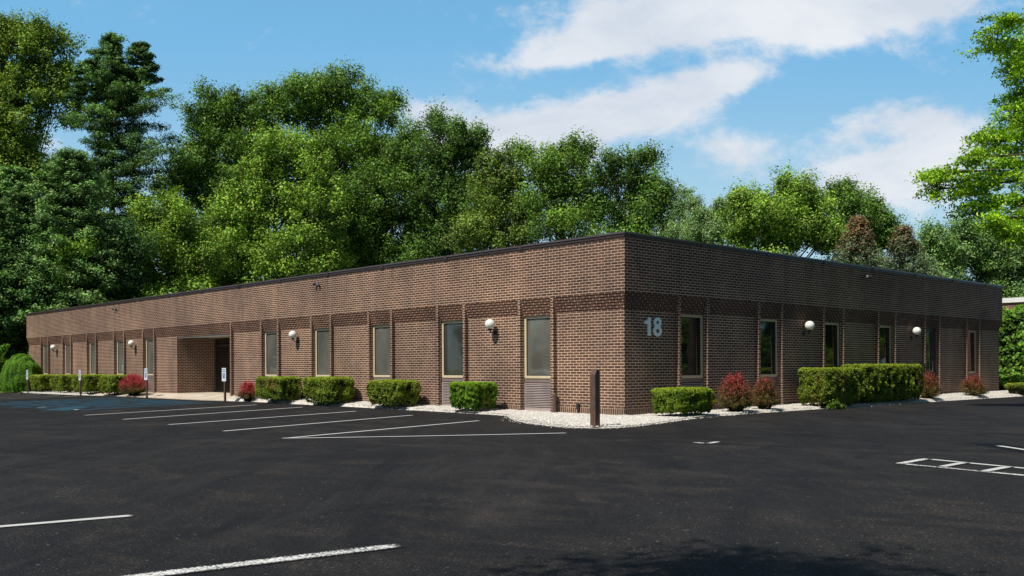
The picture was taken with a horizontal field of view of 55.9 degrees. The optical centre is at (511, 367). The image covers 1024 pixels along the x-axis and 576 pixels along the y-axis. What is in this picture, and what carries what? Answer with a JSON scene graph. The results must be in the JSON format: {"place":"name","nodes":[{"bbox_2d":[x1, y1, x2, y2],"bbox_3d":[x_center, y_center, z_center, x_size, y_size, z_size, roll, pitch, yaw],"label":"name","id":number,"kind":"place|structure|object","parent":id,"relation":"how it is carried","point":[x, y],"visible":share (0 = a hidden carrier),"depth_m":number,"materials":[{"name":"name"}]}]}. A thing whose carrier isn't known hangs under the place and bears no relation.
{"place":"outdoors","nodes":[
{"label":"outdoors","id":0,"kind":"place"},
{"bbox_2d":[92,392,237,400],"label":"concrete walk","id":1,"kind":"structure","parent":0,"point":[214,396],"depth_m":38.98,"materials":[{"name":"beige concrete"}]},
{"bbox_2d":[0,392,1023,575],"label":"asphalt","id":2,"kind":"structure","parent":0,"point":[111,486],"depth_m":9.20,"materials":[{"name":"black asphalt"}]},
{"bbox_2d":[144,368,147,397],"bbox_3d":[-15.041,0.750,39.695,0.084,1.410,0.310,0,0,-43],"label":"parking sign","id":3,"kind":"object","parent":2,"relation":"on","point":[145,374],"visible":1,"depth_m":39.68,"materials":[{"name":"white metal"}]},
{"bbox_2d":[222,368,225,401],"bbox_3d":[-10.330,0.729,34.681,0.084,1.410,0.310,0,0,-43],"label":"parking sign","id":4,"kind":"object","parent":2,"relation":"on","point":[224,374],"visible":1,"depth_m":34.66,"materials":[{"name":"white metal"}]},
{"bbox_2d":[20,390,1023,428],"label":"gravel bed","id":5,"kind":"object","parent":2,"relation":"on","point":[562,419],"visible":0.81,"depth_m":24.98,"materials":[{"name":"white gravel"}]},
{"bbox_2d":[26,370,28,392],"bbox_3d":[-24.539,0.841,48.883,0.084,1.410,0.248,0,0,-43],"label":"parking sign","id":6,"kind":"object","parent":5,"relation":"on","point":[27,378],"visible":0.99,"depth_m":48.88,"materials":[{"name":"white metal"}]},
{"bbox_2d":[30,374,54,391],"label":"clipped hedge","id":7,"kind":"object","parent":5,"relation":"on","point":[39,382],"visible":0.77,"depth_m":48.99,"materials":[{"name":"green plant"}]},
{"bbox_2d":[49,374,75,392],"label":"clipped hedge","id":8,"kind":"object","parent":5,"relation":"on","point":[62,382],"visible":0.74,"depth_m":46.62,"materials":[{"name":"green plant"}]},
{"bbox_2d":[79,370,81,394],"bbox_3d":[-19.617,0.819,43.834,0.084,1.410,0.248,0,0,-43],"label":"parking sign","id":9,"kind":"object","parent":5,"relation":"on","point":[80,382],"visible":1,"depth_m":43.81,"materials":[{"name":"white metal"}]},
{"bbox_2d":[71,374,103,393],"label":"clipped hedge","id":10,"kind":"object","parent":5,"relation":"on","point":[89,382],"visible":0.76,"depth_m":44.49,"materials":[{"name":"green plant"}]},
{"bbox_2d":[97,374,126,395],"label":"clipped hedge","id":11,"kind":"object","parent":5,"relation":"on","point":[106,383],"visible":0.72,"depth_m":42.37,"materials":[{"name":"green plant"}]},
{"bbox_2d":[117,372,151,395],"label":"barberry bush","id":12,"kind":"object","parent":5,"relation":"on","point":[131,385],"visible":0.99,"depth_m":40.92,"materials":[{"name":"red plant"}]},
{"bbox_2d":[235,380,259,400],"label":"barberry bush","id":13,"kind":"object","parent":5,"relation":"on","point":[248,392],"visible":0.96,"depth_m":34.29,"materials":[{"name":"red plant"}]},
{"bbox_2d":[254,376,302,402],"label":"clipped hedge","id":14,"kind":"object","parent":5,"relation":"on","point":[274,388],"visible":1,"depth_m":32.37,"materials":[{"name":"green plant"}]},
{"bbox_2d":[302,376,355,405],"bbox_3d":[-5.774,0.759,30.535,1.121,0.979,1.896,0,0,-43],"label":"clipped hedge","id":15,"kind":"object","parent":5,"relation":"on","point":[327,389],"visible":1,"depth_m":30.07,"materials":[{"name":"green plant"}]},
{"bbox_2d":[366,379,421,408],"bbox_3d":[-3.445,0.789,27.966,1.016,0.900,1.715,0,0,-43],"label":"clipped hedge","id":16,"kind":"object","parent":5,"relation":"on","point":[393,392],"visible":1,"depth_m":27.54,"materials":[{"name":"green plant"}]},
{"bbox_2d":[448,381,499,411],"bbox_3d":[-1.022,0.786,25.332,1.050,0.884,1.254,0,0,-43],"label":"clipped hedge","id":17,"kind":"object","parent":5,"relation":"on","point":[472,395],"visible":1,"depth_m":25.00,"materials":[{"name":"green plant"}]},
{"bbox_2d":[650,386,717,415],"bbox_3d":[4.007,0.825,22.636,1.524,0.765,1.044,0,0,-43],"label":"clipped hedge","id":18,"kind":"object","parent":5,"relation":"on","point":[697,400],"visible":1,"depth_m":22.25,"materials":[{"name":"green plant"}]},
{"bbox_2d":[715,371,756,411],"bbox_3d":[5.670,0.610,24.322,1.209,1.082,1.030,0,0,-43],"label":"barberry bush","id":19,"kind":"object","parent":5,"relation":"on","point":[734,395],"visible":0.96,"depth_m":24.12,"materials":[{"name":"red plant"}]},
{"bbox_2d":[749,375,780,408],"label":"barberry bush","id":20,"kind":"object","parent":5,"relation":"on","point":[765,396],"visible":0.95,"depth_m":25.21,"materials":[{"name":"red plant"}]},
{"bbox_2d":[797,367,865,407],"bbox_3d":[9.122,0.583,27.515,2.403,1.206,1.101,0,0,-43],"label":"clipped hedge","id":21,"kind":"object","parent":5,"relation":"on","point":[819,386],"visible":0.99,"depth_m":26.93,"materials":[{"name":"green plant"}]},
{"bbox_2d":[841,363,924,403],"bbox_3d":[11.464,0.520,29.836,4.058,1.319,1.138,0,0,-43],"label":"clipped hedge","id":22,"kind":"object","parent":5,"relation":"on","point":[891,382],"visible":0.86,"depth_m":29.35,"materials":[{"name":"green plant"}]},
{"bbox_2d":[919,371,945,398],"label":"barberry bush","id":23,"kind":"object","parent":5,"relation":"on","point":[931,388],"visible":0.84,"depth_m":31.95,"materials":[{"name":"red plant"}]},
{"bbox_2d":[959,372,988,395],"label":"barberry bush","id":24,"kind":"object","parent":5,"relation":"on","point":[974,386],"visible":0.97,"depth_m":34.53,"materials":[{"name":"red plant"}]},
{"bbox_2d":[1003,382,1023,394],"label":"clipped hedge","id":25,"kind":"object","parent":5,"relation":"on","point":[1018,387],"visible":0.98,"depth_m":36.90,"materials":[{"name":"green plant"}]},
{"bbox_2d":[590,370,599,427],"bbox_3d":[1.625,0.765,18.855,0.142,1.435,0.136,0,0,-43],"label":"bollard post","id":26,"kind":"object","parent":2,"relation":"on","point":[594,398],"visible":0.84,"depth_m":18.81,"materials":[{"name":"brown paint"}]},
{"bbox_2d":[826,399,846,409],"bbox_3d":[8.892,1.029,26.522,0.710,0.345,0.426,0,0,-43],"label":"leafy sprout","id":27,"kind":"object","parent":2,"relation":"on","point":[835,404],"visible":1,"depth_m":26.42,"materials":[{"name":"green plant"}]},
{"bbox_2d":[999,304,1023,389],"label":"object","id":28,"kind":"object","parent":2,"relation":"on","point":[1011,349],"visible":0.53,"depth_m":40.54,"materials":[{"name":"green plant"}]},
{"bbox_2d":[0,0,1023,284],"label":"sky","id":29,"kind":"structure","parent":0,"point":[879,91],"materials":[{"name":"blue"}]},
{"label":"ground","id":30,"kind":"structure","parent":0,"visible":0},
{"bbox_2d":[0,343,9,390],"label":"leafy shrub","id":31,"kind":"object","parent":30,"relation":"on","point":[3,359],"visible":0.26,"depth_m":55.55,"materials":[{"name":"green plant"}]},
{"bbox_2d":[0,353,42,392],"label":"rounded bush","id":32,"kind":"object","parent":30,"relation":"on","point":[13,379],"visible":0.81,"depth_m":49.98,"materials":[{"name":"green plant"}]},
{"bbox_2d":[0,185,64,359],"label":"maple tree","id":33,"kind":"object","parent":30,"relation":"on","point":[23,350],"visible":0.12,"depth_m":58.22,"materials":[{"name":"green plant"}]},
{"bbox_2d":[0,164,69,358],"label":"pine tree","id":34,"kind":"object","parent":30,"relation":"on","point":[11,179],"visible":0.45,"depth_m":58.54,"materials":[{"name":"green plant"}]},
{"bbox_2d":[0,2,94,354],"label":"maple tree","id":35,"kind":"object","parent":30,"relation":"on","point":[27,89],"visible":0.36,"depth_m":71.72,"materials":[{"name":"green plant"}]},
{"bbox_2d":[0,146,137,329],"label":"pine tree","id":36,"kind":"object","parent":30,"relation":"on","point":[66,176],"visible":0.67,"depth_m":58.75,"materials":[{"name":"green plant"}]},
{"bbox_2d":[11,176,170,315],"bbox_3d":[-26.917,-5.168,60.769,9.698,14.055,10.819,0,0,-43],"label":"vine covered tree","id":37,"kind":"object","parent":30,"relation":"on","point":[131,250],"visible":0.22,"depth_m":59.73,"materials":[{"name":"green plant"}]},
{"bbox_2d":[44,229,102,304],"bbox_3d":[-26.654,-3.483,57.994,3.671,9.580,2.121,0,0,-6],"label":"vine","id":38,"kind":"object","parent":37,"relation":"hanging from","point":[68,247],"visible":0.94,"depth_m":57.80,"materials":[{"name":"green plant"}]},
{"bbox_2d":[53,30,205,299],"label":"pine tree","id":39,"kind":"object","parent":30,"relation":"on","point":[117,90],"visible":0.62,"depth_m":67.33,"materials":[{"name":"green plant"}]},
{"bbox_2d":[119,176,242,297],"bbox_3d":[-22.096,-5.744,62.871,8.597,14.178,8.725,0,0,-43],"label":"sapling tree","id":40,"kind":"object","parent":30,"relation":"on","point":[173,218],"visible":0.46,"depth_m":62.20,"materials":[{"name":"green plant"}]},
{"bbox_2d":[146,75,296,286],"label":"maple tree","id":41,"kind":"object","parent":30,"relation":"on","point":[219,125],"visible":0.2,"depth_m":73.17,"materials":[{"name":"green plant"}]},
{"bbox_2d":[197,119,358,287],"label":"maple tree","id":42,"kind":"object","parent":30,"relation":"on","point":[275,198],"visible":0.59,"depth_m":66.87,"materials":[{"name":"green plant"}]},
{"bbox_2d":[246,55,412,278],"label":"hickory tree","id":43,"kind":"object","parent":30,"relation":"on","point":[326,97],"visible":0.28,"depth_m":75.62,"materials":[{"name":"green plant"}]},
{"bbox_2d":[321,107,449,268],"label":"oak tree","id":44,"kind":"object","parent":30,"relation":"on","point":[384,181],"visible":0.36,"depth_m":71.59,"materials":[{"name":"green plant"}]},
{"bbox_2d":[384,94,503,262],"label":"oak tree","id":45,"kind":"object","parent":30,"relation":"on","point":[458,146],"visible":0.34,"depth_m":70.24,"materials":[{"name":"green plant"}]},
{"bbox_2d":[433,138,548,253],"bbox_3d":[-1.139,-7.145,63.824,8.956,16.773,8.742,0,0,-43],"label":"oak tree","id":46,"kind":"object","parent":30,"relation":"on","point":[480,231],"visible":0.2,"depth_m":63.21,"materials":[{"name":"green plant"}]},
{"bbox_2d":[25,231,1003,414],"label":"office building","id":47,"kind":"structure","parent":30,"relation":"on","point":[567,316],"depth_m":27.97,"materials":[{"name":"brick"}]},
{"bbox_2d":[44,345,47,373],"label":"window","id":48,"kind":"structure","parent":47,"relation":"in","point":[45,346],"depth_m":52.40,"materials":[{"name":"glass"}]},
{"bbox_2d":[50,345,57,352],"bbox_3d":[-24.105,-0.972,50.739,0.336,0.423,0.274,0,0,-43],"label":"wall lamp","id":49,"kind":"object","parent":47,"relation":"attached to","point":[53,347],"visible":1,"depth_m":50.65,"materials":[{"name":"glass"}]},
{"bbox_2d":[65,344,69,373],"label":"window","id":50,"kind":"structure","parent":47,"relation":"in","point":[67,346],"depth_m":49.94,"materials":[{"name":"glass"}]},
{"bbox_2d":[90,342,94,373],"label":"window","id":51,"kind":"structure","parent":47,"relation":"in","point":[92,344],"depth_m":47.38,"materials":[{"name":"glass"}]},
{"bbox_2d":[117,340,122,374],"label":"window","id":52,"kind":"structure","parent":47,"relation":"in","point":[119,343],"depth_m":44.81,"materials":[{"name":"glass"}]},
{"bbox_2d":[128,340,135,349],"bbox_3d":[-17.018,-1.002,43.196,0.336,0.423,0.274,0,0,-43],"label":"wall lamp","id":53,"kind":"object","parent":47,"relation":"attached to","point":[131,343],"visible":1,"depth_m":43.10,"materials":[{"name":"glass"}]},
{"bbox_2d":[146,339,152,391],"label":"window","id":54,"kind":"structure","parent":47,"relation":"in","point":[149,342],"depth_m":42.35,"materials":[{"name":"glass"}]},
{"bbox_2d":[214,337,229,392],"bbox_3d":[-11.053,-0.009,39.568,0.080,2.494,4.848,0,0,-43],"label":"entrance door","id":55,"kind":"structure","parent":47,"relation":"in","point":[221,346],"depth_m":40.90,"materials":[{"name":"brown metal"}]},
{"bbox_2d":[265,331,276,376],"bbox_3d":[-8.540,0.022,34.541,0.092,2.610,1.082,0,0,-43],"label":"window","id":56,"kind":"structure","parent":47,"relation":"in","point":[270,337],"depth_m":34.64,"materials":[{"name":"glass"}]},
{"bbox_2d":[289,331,298,342],"bbox_3d":[-7.486,-1.043,33.052,0.336,0.423,0.274,0,0,-43],"label":"wall lamp","id":57,"kind":"object","parent":47,"relation":"attached to","point":[292,335],"visible":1,"depth_m":32.95,"materials":[{"name":"glass"}]},
{"bbox_2d":[315,328,329,376],"bbox_3d":[-6.212,0.012,32.063,0.092,2.610,1.082,0,0,-43],"label":"window","id":58,"kind":"structure","parent":47,"relation":"in","point":[321,335],"depth_m":32.17,"materials":[{"name":"glass"}]},
{"bbox_2d":[373,325,389,379],"bbox_3d":[-3.922,-0.063,29.625,0.092,2.480,1.082,0,0,-43],"label":"window","id":59,"kind":"structure","parent":47,"relation":"in","point":[381,333],"depth_m":29.73,"materials":[{"name":"glass"}]},
{"bbox_2d":[442,320,462,405],"bbox_3d":[-1.604,-0.073,27.159,0.092,2.480,1.082,0,0,-43],"label":"window","id":60,"kind":"structure","parent":47,"relation":"in","point":[452,331],"depth_m":27.27,"materials":[{"name":"glass"}]},
{"bbox_2d":[485,319,496,334],"bbox_3d":[-0.563,-1.073,25.684,0.336,0.423,0.274,0,0,-43],"label":"wall lamp","id":61,"kind":"object","parent":47,"relation":"attached to","point":[489,324],"visible":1,"depth_m":25.59,"materials":[{"name":"white glass"}]},
{"bbox_2d":[524,315,550,410],"bbox_3d":[0.718,-0.083,24.688,0.092,2.480,1.082,0,0,-43],"label":"window","id":62,"kind":"structure","parent":47,"relation":"in","point":[536,328],"depth_m":24.74,"materials":[{"name":"glass"}]},
{"bbox_2d":[552,393,558,412],"bbox_3d":[1.091,0.968,24.033,0.202,0.635,0.116,0,0,-43],"label":"vent pipe","id":63,"kind":"object","parent":47,"relation":"attached to","point":[554,395],"visible":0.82,"depth_m":23.96,"materials":[{"name":"metal"}]},
{"bbox_2d":[576,403,579,412],"bbox_3d":[1.617,1.058,23.580,0.054,0.350,0.090,0,0,-43],"label":"hose tap","id":64,"kind":"object","parent":47,"relation":"attached to","point":[577,406],"visible":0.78,"depth_m":23.56,"materials":[{"name":"metal"}]},
{"bbox_2d":[644,317,661,335],"bbox_3d":[3.403,-0.977,23.248,0.645,0.461,0.031,0,0,-43],"label":"building number","id":65,"kind":"object","parent":47,"relation":"attached to","point":[656,325],"visible":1,"depth_m":23.28,"materials":[{"name":"paint"}]},
{"bbox_2d":[681,314,702,386],"bbox_3d":[4.477,-0.099,24.391,1.082,2.480,0.092,0,0,-43],"label":"window","id":66,"kind":"structure","parent":47,"relation":"in","point":[691,325],"depth_m":24.46,"materials":[{"name":"glass"}]},
{"bbox_2d":[760,318,776,393],"bbox_3d":[7.061,-0.045,26.818,1.082,2.610,0.092,0,0,-43],"label":"window","id":67,"kind":"structure","parent":47,"relation":"in","point":[768,327],"depth_m":26.92,"materials":[{"name":"glass"}]},
{"bbox_2d":[802,321,814,335],"bbox_3d":[8.589,-1.132,27.918,0.274,0.423,0.336,0,0,-43],"label":"wall lamp","id":68,"kind":"object","parent":47,"relation":"attached to","point":[809,326],"visible":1,"depth_m":27.82,"materials":[{"name":"glass"}]},
{"bbox_2d":[825,322,838,367],"bbox_3d":[9.608,-0.056,29.212,1.082,2.610,0.092,0,0,-43],"label":"window","id":69,"kind":"structure","parent":47,"relation":"in","point":[831,329],"depth_m":29.31,"materials":[{"name":"glass"}]},
{"bbox_2d":[880,325,890,363],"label":"window","id":70,"kind":"structure","parent":47,"relation":"in","point":[885,331],"depth_m":31.73,"materials":[{"name":"glass"}]},
{"bbox_2d":[910,327,920,339],"bbox_3d":[13.704,-1.154,32.725,0.274,0.423,0.336,0,0,-43],"label":"wall lamp","id":71,"kind":"object","parent":47,"relation":"attached to","point":[916,331],"visible":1,"depth_m":32.63,"materials":[{"name":"glass"}]},
{"bbox_2d":[926,328,934,380],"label":"window","id":72,"kind":"structure","parent":47,"relation":"in","point":[930,332],"depth_m":34.10,"materials":[{"name":"black glass"}]},
{"bbox_2d":[968,330,975,378],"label":"window","id":73,"kind":"structure","parent":47,"relation":"in","point":[971,334],"depth_m":36.55,"materials":[{"name":"glass"}]},
{"bbox_2d":[503,124,613,244],"bbox_3d":[2.710,-7.147,62.030,8.905,16.793,8.452,0,0,13],"label":"locust tree","id":74,"kind":"object","parent":30,"relation":"on","point":[550,172],"visible":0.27,"depth_m":61.22,"materials":[{"name":"green plant"}]},
{"bbox_2d":[575,136,683,237],"bbox_3d":[6.550,-6.624,60.912,8.262,15.728,10.119,0,0,-43],"label":"locust tree","id":75,"kind":"object","parent":30,"relation":"on","point":[644,203],"visible":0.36,"depth_m":60.37,"materials":[{"name":"green plant"}]},
{"bbox_2d":[657,184,710,239],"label":"birch tree","id":76,"kind":"object","parent":30,"relation":"on","point":[691,201],"visible":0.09,"depth_m":83.23,"materials":[{"name":"green plant"}]},
{"bbox_2d":[673,190,742,247],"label":"willow tree","id":77,"kind":"object","parent":30,"relation":"on","point":[700,228],"visible":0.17,"depth_m":78.43,"materials":[{"name":"green plant"}]},
{"bbox_2d":[707,159,849,257],"bbox_3d":[17.236,-6.301,63.174,10.321,15.141,9.449,0,0,-43],"label":"maple tree","id":78,"kind":"object","parent":30,"relation":"on","point":[788,216],"visible":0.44,"depth_m":62.51,"materials":[{"name":"green plant"}]},
{"bbox_2d":[830,214,892,268],"bbox_3d":[20.105,-3.947,56.943,8.587,10.102,8.897,0,0,-43],"label":"spruce tree","id":79,"kind":"object","parent":30,"relation":"on","point":[859,242],"visible":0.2,"depth_m":56.17,"materials":[{"name":"green plant"}]},
{"bbox_2d":[817,173,914,268],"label":"oak tree","id":80,"kind":"object","parent":30,"relation":"on","point":[882,223],"visible":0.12,"depth_m":70.98,"materials":[{"name":"green plant"}]},
{"bbox_2d":[877,224,948,277],"bbox_3d":[23.262,-3.750,57.217,9.905,9.680,9.699,0,0,-43],"label":"spruce tree","id":81,"kind":"object","parent":30,"relation":"on","point":[903,242],"visible":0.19,"depth_m":57.17,"materials":[{"name":"green plant"}]},
{"bbox_2d":[906,209,984,282],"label":"maple tree","id":82,"kind":"object","parent":30,"relation":"on","point":[944,251],"visible":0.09,"depth_m":68.04,"materials":[{"name":"green plant"}]},
{"bbox_2d":[904,8,1023,253],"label":"pin oak tree","id":83,"kind":"object","parent":30,"relation":"on","point":[979,185],"visible":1,"depth_m":25.82,"materials":[{"name":"green plant"}]},
{"bbox_2d":[943,206,1023,297],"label":"maple tree","id":84,"kind":"object","parent":30,"relation":"on","point":[991,262],"visible":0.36,"depth_m":69.66,"materials":[{"name":"green plant"}]},
{"bbox_2d":[1002,297,1023,309],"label":"brick building","id":85,"kind":"structure","parent":30,"relation":"on","point":[1010,303],"depth_m":63.26,"materials":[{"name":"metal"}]}
]}

